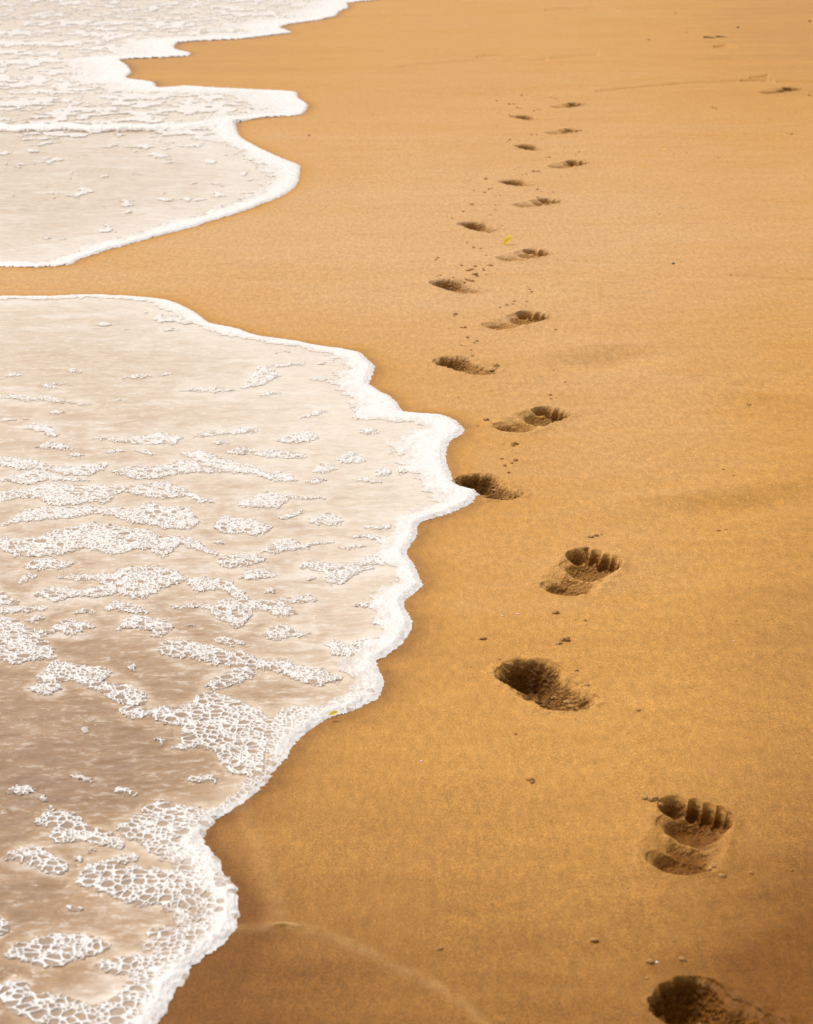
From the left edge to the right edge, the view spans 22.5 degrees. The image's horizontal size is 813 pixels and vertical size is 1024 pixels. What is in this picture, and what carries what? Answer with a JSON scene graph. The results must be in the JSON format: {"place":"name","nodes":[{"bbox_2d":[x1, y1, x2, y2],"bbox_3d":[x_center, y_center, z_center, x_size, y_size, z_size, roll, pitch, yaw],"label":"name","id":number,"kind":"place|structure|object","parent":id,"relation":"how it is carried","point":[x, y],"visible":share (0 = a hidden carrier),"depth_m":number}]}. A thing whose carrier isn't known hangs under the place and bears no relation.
{"place":"outdoors","nodes":[
{"label":"outdoors","id":0,"kind":"place"},
{"bbox_2d":[0,0,475,1023],"bbox_3d":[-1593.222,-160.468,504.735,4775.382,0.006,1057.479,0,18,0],"label":"water","id":1,"kind":"structure","parent":0,"point":[48,746],"depth_m":4.74},
{"bbox_2d":[0,915,10,934],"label":"foam patch","id":2,"kind":"object","parent":1,"relation":"on","point":[5,927],"visible":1,"depth_m":2.80},
{"bbox_2d":[4,371,20,376],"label":"foam fleck","id":3,"kind":"object","parent":1,"relation":"on","point":[14,374],"visible":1,"depth_m":5.77},
{"bbox_2d":[6,784,37,794],"bbox_3d":[-0.603,0.435,3.210,0.050,0.004,0.042,0,18,0],"label":"foam fleck","id":4,"kind":"object","parent":1,"relation":"on","point":[24,789],"visible":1,"depth_m":3.21},
{"bbox_2d":[0,591,46,614],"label":"foam patch","id":5,"kind":"object","parent":1,"relation":"on","point":[4,599],"visible":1,"depth_m":3.99},
{"bbox_2d":[18,572,36,584],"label":"foam fleck","id":6,"kind":"object","parent":1,"relation":"on","point":[27,576],"visible":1,"depth_m":4.15},
{"bbox_2d":[0,393,64,403],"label":"foam patch","id":7,"kind":"object","parent":1,"relation":"on","point":[24,398],"visible":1,"depth_m":5.52},
{"bbox_2d":[25,615,44,622],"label":"foam fleck","id":8,"kind":"object","parent":1,"relation":"on","point":[33,618],"visible":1,"depth_m":3.93},
{"bbox_2d":[4,844,67,874],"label":"foam patch","id":9,"kind":"object","parent":1,"relation":"on","point":[41,858],"visible":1,"depth_m":2.99},
{"bbox_2d":[25,423,59,436],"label":"foam patch","id":10,"kind":"object","parent":1,"relation":"on","point":[49,430],"visible":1,"depth_m":5.22},
{"bbox_2d":[0,615,94,664],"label":"foam patch","id":11,"kind":"object","parent":1,"relation":"on","point":[20,642],"visible":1,"depth_m":3.83},
{"bbox_2d":[38,383,57,388],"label":"foam fleck","id":12,"kind":"object","parent":1,"relation":"on","point":[47,386],"visible":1,"depth_m":5.65},
{"bbox_2d":[23,557,76,569],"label":"foam patch","id":13,"kind":"object","parent":1,"relation":"on","point":[51,562],"visible":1,"depth_m":4.23},
{"bbox_2d":[44,655,56,659],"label":"foam fleck","id":14,"kind":"object","parent":1,"relation":"on","point":[50,657],"visible":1,"depth_m":3.74},
{"bbox_2d":[0,456,107,484],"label":"foam patch","id":15,"kind":"object","parent":1,"relation":"on","point":[34,476],"visible":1,"depth_m":4.88},
{"bbox_2d":[35,441,72,450],"bbox_3d":[-0.866,-0.163,5.076,0.108,0.004,0.067,10,20,28],"label":"foam fleck","id":16,"kind":"object","parent":1,"relation":"on","point":[51,444],"visible":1,"depth_m":5.08},
{"bbox_2d":[2,932,110,966],"bbox_3d":[-0.468,0.585,2.743,0.142,0.005,0.094,0,18,0],"label":"foam patch","id":17,"kind":"object","parent":1,"relation":"on","point":[54,949],"visible":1,"depth_m":2.74},
{"bbox_2d":[49,409,64,414],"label":"foam fleck","id":18,"kind":"object","parent":1,"relation":"on","point":[57,411],"visible":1,"depth_m":5.39},
{"bbox_2d":[66,367,81,372],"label":"foam fleck","id":19,"kind":"object","parent":1,"relation":"on","point":[72,369],"visible":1,"depth_m":5.82},
{"bbox_2d":[66,905,82,910],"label":"foam fleck","id":20,"kind":"object","parent":1,"relation":"on","point":[72,908],"visible":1,"depth_m":2.85},
{"bbox_2d":[67,452,81,457],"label":"foam fleck","id":21,"kind":"object","parent":1,"relation":"on","point":[74,454],"visible":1,"depth_m":5.00},
{"bbox_2d":[0,979,150,1023],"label":"foam patch","id":22,"kind":"object","parent":1,"relation":"on","point":[20,998],"visible":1,"depth_m":2.61},
{"bbox_2d":[71,855,83,862],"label":"foam fleck","id":23,"kind":"object","parent":1,"relation":"on","point":[79,858],"visible":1,"depth_m":2.99},
{"bbox_2d":[66,400,90,405],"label":"foam fleck","id":24,"kind":"object","parent":1,"relation":"on","point":[71,401],"visible":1,"depth_m":5.47},
{"bbox_2d":[33,809,124,849],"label":"foam patch","id":25,"kind":"object","parent":1,"relation":"on","point":[66,826],"visible":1,"depth_m":3.07},
{"bbox_2d":[71,774,94,782],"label":"foam fleck","id":26,"kind":"object","parent":1,"relation":"on","point":[76,776],"visible":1,"depth_m":3.25},
{"bbox_2d":[73,608,95,613],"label":"foam fleck","id":27,"kind":"object","parent":1,"relation":"on","point":[83,610],"visible":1,"depth_m":3.97},
{"bbox_2d":[2,501,199,529],"bbox_3d":[-0.671,0.005,4.549,0.434,0.006,0.213,0,18,0],"label":"foam patch","id":28,"kind":"object","parent":1,"relation":"on","point":[165,517],"visible":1,"depth_m":4.55},
{"bbox_2d":[0,481,213,505],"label":"foam patch","id":29,"kind":"object","parent":1,"relation":"on","point":[55,494],"visible":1,"depth_m":4.70},
{"bbox_2d":[0,520,218,557],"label":"foam patch","id":30,"kind":"object","parent":1,"relation":"on","point":[116,539],"visible":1,"depth_m":4.37},
{"bbox_2d":[34,565,188,601],"bbox_3d":[-0.591,0.142,4.123,0.299,0.006,0.217,0,18,0],"label":"foam patch","id":31,"kind":"object","parent":1,"relation":"on","point":[143,582],"visible":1,"depth_m":4.12},
{"bbox_2d":[104,448,124,453],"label":"foam fleck","id":32,"kind":"object","parent":1,"relation":"on","point":[112,451],"visible":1,"depth_m":5.03},
{"bbox_2d":[0,118,245,131],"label":"foam crest","id":33,"kind":"object","parent":1,"relation":"on","point":[117,127],"visible":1,"depth_m":10.95},
{"bbox_2d":[113,785,137,795],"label":"foam fleck","id":34,"kind":"object","parent":1,"relation":"on","point":[127,791],"visible":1,"depth_m":3.21},
{"bbox_2d":[94,953,161,980],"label":"foam patch","id":35,"kind":"object","parent":1,"relation":"on","point":[138,966],"visible":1,"depth_m":2.70},
{"bbox_2d":[126,663,135,670],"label":"foam fleck","id":36,"kind":"object","parent":1,"relation":"on","point":[132,666],"visible":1,"depth_m":3.70},
{"bbox_2d":[123,374,150,378],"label":"foam fleck","id":37,"kind":"object","parent":1,"relation":"on","point":[133,376],"visible":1,"depth_m":5.76},
{"bbox_2d":[92,432,182,444],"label":"foam patch","id":38,"kind":"object","parent":1,"relation":"on","point":[158,438],"visible":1,"depth_m":5.14},
{"bbox_2d":[105,600,173,636],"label":"foam patch","id":39,"kind":"object","parent":1,"relation":"on","point":[159,626],"visible":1,"depth_m":3.92},
{"bbox_2d":[75,852,207,907],"bbox_3d":[-0.370,0.528,2.920,0.223,0.005,0.130,11,21,30],"label":"foam patch","id":40,"kind":"object","parent":1,"relation":"on","point":[134,884],"visible":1,"depth_m":2.92},
{"bbox_2d":[136,448,154,454],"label":"foam fleck","id":41,"kind":"object","parent":1,"relation":"on","point":[145,451],"visible":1,"depth_m":5.03},
{"bbox_2d":[145,989,167,1023],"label":"foam fleck","id":42,"kind":"object","parent":1,"relation":"on","point":[154,1017],"visible":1,"depth_m":2.60},
{"bbox_2d":[146,926,166,936],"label":"foam patch","id":43,"kind":"object","parent":1,"relation":"on","point":[159,932],"visible":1,"depth_m":2.79},
{"bbox_2d":[154,737,168,745],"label":"foam fleck","id":44,"kind":"object","parent":1,"relation":"on","point":[161,740],"visible":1,"depth_m":3.39},
{"bbox_2d":[116,799,221,874],"bbox_3d":[-0.328,0.483,3.067,0.227,0.008,0.166,10,20,28],"label":"foam fleck","id":45,"kind":"object","parent":1,"relation":"on","point":[160,827],"visible":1,"depth_m":3.08},
{"bbox_2d":[27,660,323,777],"bbox_3d":[-0.438,0.345,3.496,0.575,0.009,0.305,8,19,24],"label":"foam patch","id":46,"kind":"object","parent":1,"relation":"on","point":[239,737],"visible":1,"depth_m":3.48},
{"bbox_2d":[167,907,187,912],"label":"foam fleck","id":47,"kind":"object","parent":1,"relation":"on","point":[177,910],"visible":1,"depth_m":2.84},
{"bbox_2d":[169,927,189,937],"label":"foam patch","id":48,"kind":"object","parent":1,"relation":"on","point":[180,931],"visible":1,"depth_m":2.79},
{"bbox_2d":[175,963,189,986],"bbox_3d":[-0.292,0.608,2.685,0.014,0.005,0.059,3,18,9],"label":"foam fleck","id":49,"kind":"object","parent":1,"relation":"on","point":[183,976],"visible":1,"depth_m":2.68},
{"bbox_2d":[0,0,369,266],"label":"foam edge","id":50,"kind":"object","parent":1,"relation":"on","point":[286,173],"visible":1,"depth_m":12.16},
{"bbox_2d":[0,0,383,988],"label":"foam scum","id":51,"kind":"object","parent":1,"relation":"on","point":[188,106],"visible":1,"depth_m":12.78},
{"bbox_2d":[187,774,216,782],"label":"foam fleck","id":52,"kind":"object","parent":1,"relation":"on","point":[199,778],"visible":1,"depth_m":3.25},
{"bbox_2d":[111,450,298,481],"bbox_3d":[-0.472,-0.090,4.846,0.401,0.006,0.278,15,23,39],"label":"foam patch","id":53,"kind":"object","parent":1,"relation":"on","point":[212,463],"visible":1,"depth_m":4.88},
{"bbox_2d":[179,386,234,393],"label":"foam patch","id":54,"kind":"object","parent":1,"relation":"on","point":[213,390],"visible":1,"depth_m":5.61},
{"bbox_2d":[203,774,217,782],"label":"foam fleck","id":55,"kind":"object","parent":1,"relation":"on","point":[207,776],"visible":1,"depth_m":3.25},
{"bbox_2d":[213,440,228,444],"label":"foam fleck","id":56,"kind":"object","parent":1,"relation":"on","point":[219,442],"visible":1,"depth_m":5.11},
{"bbox_2d":[217,561,227,566],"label":"foam fleck","id":57,"kind":"object","parent":1,"relation":"on","point":[222,563],"visible":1,"depth_m":4.24},
{"bbox_2d":[194,426,256,437],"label":"foam patch","id":58,"kind":"object","parent":1,"relation":"on","point":[243,430],"visible":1,"depth_m":5.20},
{"bbox_2d":[214,636,244,646],"bbox_3d":[-0.331,0.240,3.818,0.069,0.003,0.043,17,24,42],"label":"foam fleck","id":59,"kind":"object","parent":1,"relation":"on","point":[225,640],"visible":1,"depth_m":3.82},
{"bbox_2d":[217,552,247,567],"bbox_3d":[-0.362,0.098,4.262,0.066,0.005,0.100,0,18,0],"label":"foam fleck","id":60,"kind":"object","parent":1,"relation":"on","point":[239,559],"visible":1,"depth_m":4.25},
{"bbox_2d":[0,294,479,1023],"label":"foam edge","id":61,"kind":"object","parent":1,"relation":"on","point":[424,450],"visible":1,"depth_m":3.90},
{"bbox_2d":[226,445,255,455],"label":"foam fleck","id":62,"kind":"object","parent":1,"relation":"on","point":[240,450],"visible":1,"depth_m":5.04},
{"bbox_2d":[214,515,272,536],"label":"foam patch","id":63,"kind":"object","parent":1,"relation":"on","point":[231,524],"visible":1,"depth_m":4.47},
{"bbox_2d":[170,575,317,628],"bbox_3d":[-0.345,0.177,4.016,0.299,0.005,0.237,9,20,25],"label":"foam patch","id":64,"kind":"object","parent":1,"relation":"on","point":[236,613],"visible":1,"depth_m":4.00},
{"bbox_2d":[156,639,343,691],"bbox_3d":[-0.313,0.285,3.678,0.390,0.007,0.191,9,20,26],"label":"foam patch","id":65,"kind":"object","parent":1,"relation":"on","point":[242,659],"visible":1,"depth_m":3.71},
{"bbox_2d":[247,554,266,565],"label":"foam fleck","id":66,"kind":"object","parent":1,"relation":"on","point":[252,559],"visible":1,"depth_m":4.26},
{"bbox_2d":[238,569,276,579],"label":"foam patch","id":67,"kind":"object","parent":1,"relation":"on","point":[257,574],"visible":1,"depth_m":4.17},
{"bbox_2d":[241,365,281,389],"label":"foam patch","id":68,"kind":"object","parent":1,"relation":"on","point":[262,375],"visible":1,"depth_m":5.75},
{"bbox_2d":[264,588,275,592],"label":"foam fleck","id":69,"kind":"object","parent":1,"relation":"on","point":[270,590],"visible":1,"depth_m":4.08},
{"bbox_2d":[260,390,279,395],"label":"foam fleck","id":70,"kind":"object","parent":1,"relation":"on","point":[267,393],"visible":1,"depth_m":5.58},
{"bbox_2d":[255,449,306,458],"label":"foam patch","id":71,"kind":"object","parent":1,"relation":"on","point":[268,453],"visible":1,"depth_m":5.01},
{"bbox_2d":[237,490,325,508],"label":"foam patch","id":72,"kind":"object","parent":1,"relation":"on","point":[266,499],"visible":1,"depth_m":4.65},
{"bbox_2d":[263,623,310,640],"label":"foam patch","id":73,"kind":"object","parent":1,"relation":"on","point":[279,632],"visible":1,"depth_m":3.86},
{"bbox_2d":[272,509,303,518],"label":"foam fleck","id":74,"kind":"object","parent":1,"relation":"on","point":[286,516],"visible":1,"depth_m":4.54},
{"bbox_2d":[273,361,305,367],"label":"foam fleck","id":75,"kind":"object","parent":1,"relation":"on","point":[290,363],"visible":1,"depth_m":5.89},
{"bbox_2d":[273,431,318,443],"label":"foam patch","id":76,"kind":"object","parent":1,"relation":"on","point":[305,436],"visible":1,"depth_m":5.15},
{"bbox_2d":[261,538,333,553],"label":"foam patch","id":77,"kind":"object","parent":1,"relation":"on","point":[282,545],"visible":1,"depth_m":4.34},
{"bbox_2d":[298,409,327,418],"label":"foam fleck","id":78,"kind":"object","parent":1,"relation":"on","point":[316,412],"visible":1,"depth_m":5.37},
{"bbox_2d":[305,476,326,484],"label":"foam fleck","id":79,"kind":"object","parent":1,"relation":"on","point":[317,479],"visible":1,"depth_m":4.80},
{"bbox_2d":[309,376,332,381],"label":"foam fleck","id":80,"kind":"object","parent":1,"relation":"on","point":[320,378],"visible":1,"depth_m":5.73},
{"bbox_2d":[311,462,338,473],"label":"foam fleck","id":81,"kind":"object","parent":1,"relation":"on","point":[322,468],"visible":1,"depth_m":4.89},
{"bbox_2d":[307,512,343,525],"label":"foam patch","id":82,"kind":"object","parent":1,"relation":"on","point":[328,518],"visible":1,"depth_m":4.51},
{"bbox_2d":[299,551,395,584],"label":"foam patch","id":83,"kind":"object","parent":1,"relation":"on","point":[340,573],"visible":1,"depth_m":4.21},
{"bbox_2d":[340,391,355,395],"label":"foam fleck","id":84,"kind":"object","parent":1,"relation":"on","point":[349,393],"visible":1,"depth_m":5.57},
{"bbox_2d":[335,451,365,463],"bbox_3d":[-0.143,-0.133,4.981,0.070,0.004,0.110,-7,19,-21],"label":"foam fleck","id":85,"kind":"object","parent":1,"relation":"on","point":[349,457],"visible":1,"depth_m":4.97},
{"bbox_2d":[337,544,366,549],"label":"foam fleck","id":86,"kind":"object","parent":1,"relation":"on","point":[348,548],"visible":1,"depth_m":4.34},
{"bbox_2d":[324,636,384,656],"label":"foam patch","id":87,"kind":"object","parent":1,"relation":"on","point":[341,648],"visible":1,"depth_m":3.79},
{"bbox_2d":[353,405,377,419],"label":"foam patch","id":88,"kind":"object","parent":1,"relation":"on","point":[367,412],"visible":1,"depth_m":5.37},
{"bbox_2d":[355,477,381,484],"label":"foam fleck","id":89,"kind":"object","parent":1,"relation":"on","point":[371,480],"visible":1,"depth_m":4.79},
{"bbox_2d":[351,533,386,541],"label":"foam fleck","id":90,"kind":"object","parent":1,"relation":"on","point":[379,537],"visible":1,"depth_m":4.40},
{"bbox_2d":[358,428,379,434],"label":"foam fleck","id":91,"kind":"object","parent":1,"relation":"on","point":[369,431],"visible":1,"depth_m":5.21},
{"bbox_2d":[352,600,387,609],"bbox_3d":[-0.071,0.180,4.006,0.067,0.004,0.050,-11,21,-32],"label":"foam fleck","id":92,"kind":"object","parent":1,"relation":"on","point":[371,604],"visible":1,"depth_m":4.00},
{"bbox_2d":[363,524,390,529],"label":"foam fleck","id":93,"kind":"object","parent":1,"relation":"on","point":[385,526],"visible":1,"depth_m":4.47},
{"bbox_2d":[371,619,385,624],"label":"foam fleck","id":94,"kind":"object","parent":1,"relation":"on","point":[378,621],"visible":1,"depth_m":3.91},
{"bbox_2d":[374,466,391,476],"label":"foam fleck","id":95,"kind":"object","parent":1,"relation":"on","point":[383,471],"visible":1,"depth_m":4.86},
{"bbox_2d":[396,465,417,475],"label":"foam fleck","id":96,"kind":"object","parent":1,"relation":"on","point":[402,469],"visible":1,"depth_m":4.88},
{"bbox_2d":[0,0,812,1023],"bbox_3d":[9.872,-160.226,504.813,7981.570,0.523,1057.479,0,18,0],"label":"sand","id":97,"kind":"structure","parent":0,"point":[372,854],"depth_m":4.78},
{"bbox_2d":[431,280,480,293],"bbox_3d":[0.163,-0.748,6.978,0.130,0.044,0.254,-7,19,-22],"label":"footprint","id":98,"kind":"object","parent":97,"relation":"on","point":[456,287],"visible":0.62,"depth_m":7.06},
{"bbox_2d":[434,357,499,374],"bbox_3d":[0.167,-0.401,5.911,0.125,0.044,0.250,-11,21,-31],"label":"footprint","id":99,"kind":"object","parent":97,"relation":"on","point":[459,364],"visible":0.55,"depth_m":5.99},
{"bbox_2d":[459,222,498,231],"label":"footprint","id":100,"kind":"object","parent":97,"relation":"on","point":[483,227],"visible":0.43,"depth_m":8.20},
{"bbox_2d":[455,474,524,499],"bbox_3d":[0.187,-0.033,4.775,0.118,0.050,0.224,-9,20,-25],"label":"footprint","id":101,"kind":"object","parent":97,"relation":"on","point":[481,485],"visible":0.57,"depth_m":4.85},
{"bbox_2d":[503,235,511,244],"bbox_3d":[0.382,-1.026,7.731,0.026,0.043,0.009,42,-2,40],"label":"petal","id":102,"kind":"object","parent":97,"relation":"on","point":[507,239],"visible":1,"depth_m":7.74},
{"bbox_2d":[483,312,549,329],"bbox_3d":[0.355,-0.588,6.461,0.130,0.031,0.287,12,21,33],"label":"footprint","id":103,"kind":"object","parent":97,"relation":"on","point":[527,318],"visible":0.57,"depth_m":6.52},
{"bbox_2d":[500,180,534,185],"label":"footprint","id":104,"kind":"object","parent":97,"relation":"on","point":[516,183],"visible":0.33,"depth_m":9.28},
{"bbox_2d":[497,249,550,260],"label":"footprint","id":105,"kind":"object","parent":97,"relation":"on","point":[527,255],"visible":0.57,"depth_m":7.59},
{"bbox_2d":[514,116,538,119],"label":"footprint","id":106,"kind":"object","parent":97,"relation":"on","point":[526,118],"visible":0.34,"depth_m":11.58},
{"bbox_2d":[515,145,543,150],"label":"footprint","id":107,"kind":"object","parent":97,"relation":"on","point":[532,148],"visible":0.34,"depth_m":10.41},
{"bbox_2d":[494,407,568,432],"bbox_3d":[0.336,-0.223,5.343,0.122,0.034,0.282,11,21,32],"label":"footprint","id":108,"kind":"object","parent":97,"relation":"on","point":[535,419],"visible":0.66,"depth_m":5.40},
{"bbox_2d":[514,199,560,206],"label":"footprint","id":109,"kind":"object","parent":97,"relation":"on","point":[538,203],"visible":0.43,"depth_m":8.72},
{"bbox_2d":[496,660,596,711],"bbox_3d":[0.245,0.334,3.641,0.131,0.058,0.257,-8,20,-24],"label":"footprint","id":110,"kind":"object","parent":97,"relation":"on","point":[539,683],"visible":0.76,"depth_m":3.72},
{"bbox_2d":[546,130,578,134],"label":"footprint","id":111,"kind":"object","parent":97,"relation":"on","point":[565,132],"visible":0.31,"depth_m":10.95},
{"bbox_2d":[559,636,570,640],"bbox_3d":[0.299,0.238,3.836,0.022,0.010,0.016,15,23,40],"label":"sand clod","id":112,"kind":"object","parent":97,"relation":"on","point":[566,638],"visible":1,"depth_m":3.83},
{"bbox_2d":[552,103,580,107],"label":"footprint","id":113,"kind":"object","parent":97,"relation":"on","point":[567,106],"visible":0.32,"depth_m":12.09},
{"bbox_2d":[550,161,589,168],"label":"footprint","id":114,"kind":"object","parent":97,"relation":"on","point":[565,165],"visible":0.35,"depth_m":9.80},
{"bbox_2d":[542,550,621,595],"bbox_3d":[0.364,0.137,4.195,0.125,0.032,0.279,6,19,18],"label":"footprint","id":115,"kind":"object","parent":97,"relation":"on","point":[584,570],"visible":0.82,"depth_m":4.25},
{"bbox_2d":[648,796,657,801],"bbox_3d":[0.384,0.447,3.184,0.017,0.010,0.017,0,18,0],"label":"sand clod","id":116,"kind":"object","parent":97,"relation":"on","point":[652,798],"visible":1,"depth_m":3.18},
{"bbox_2d":[648,797,733,875],"bbox_3d":[0.429,0.501,3.077,0.117,0.034,0.264,4,18,11],"label":"footprint","id":117,"kind":"object","parent":97,"relation":"on","point":[696,832],"visible":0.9,"depth_m":3.12},
{"bbox_2d":[649,978,780,1023],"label":"footprint","id":118,"kind":"object","parent":97,"relation":"on","point":[684,1001],"visible":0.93,"depth_m":2.66},
{"bbox_2d":[762,88,799,93],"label":"footprint","id":119,"kind":"object","parent":97,"relation":"on","point":[781,91],"visible":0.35,"depth_m":12.87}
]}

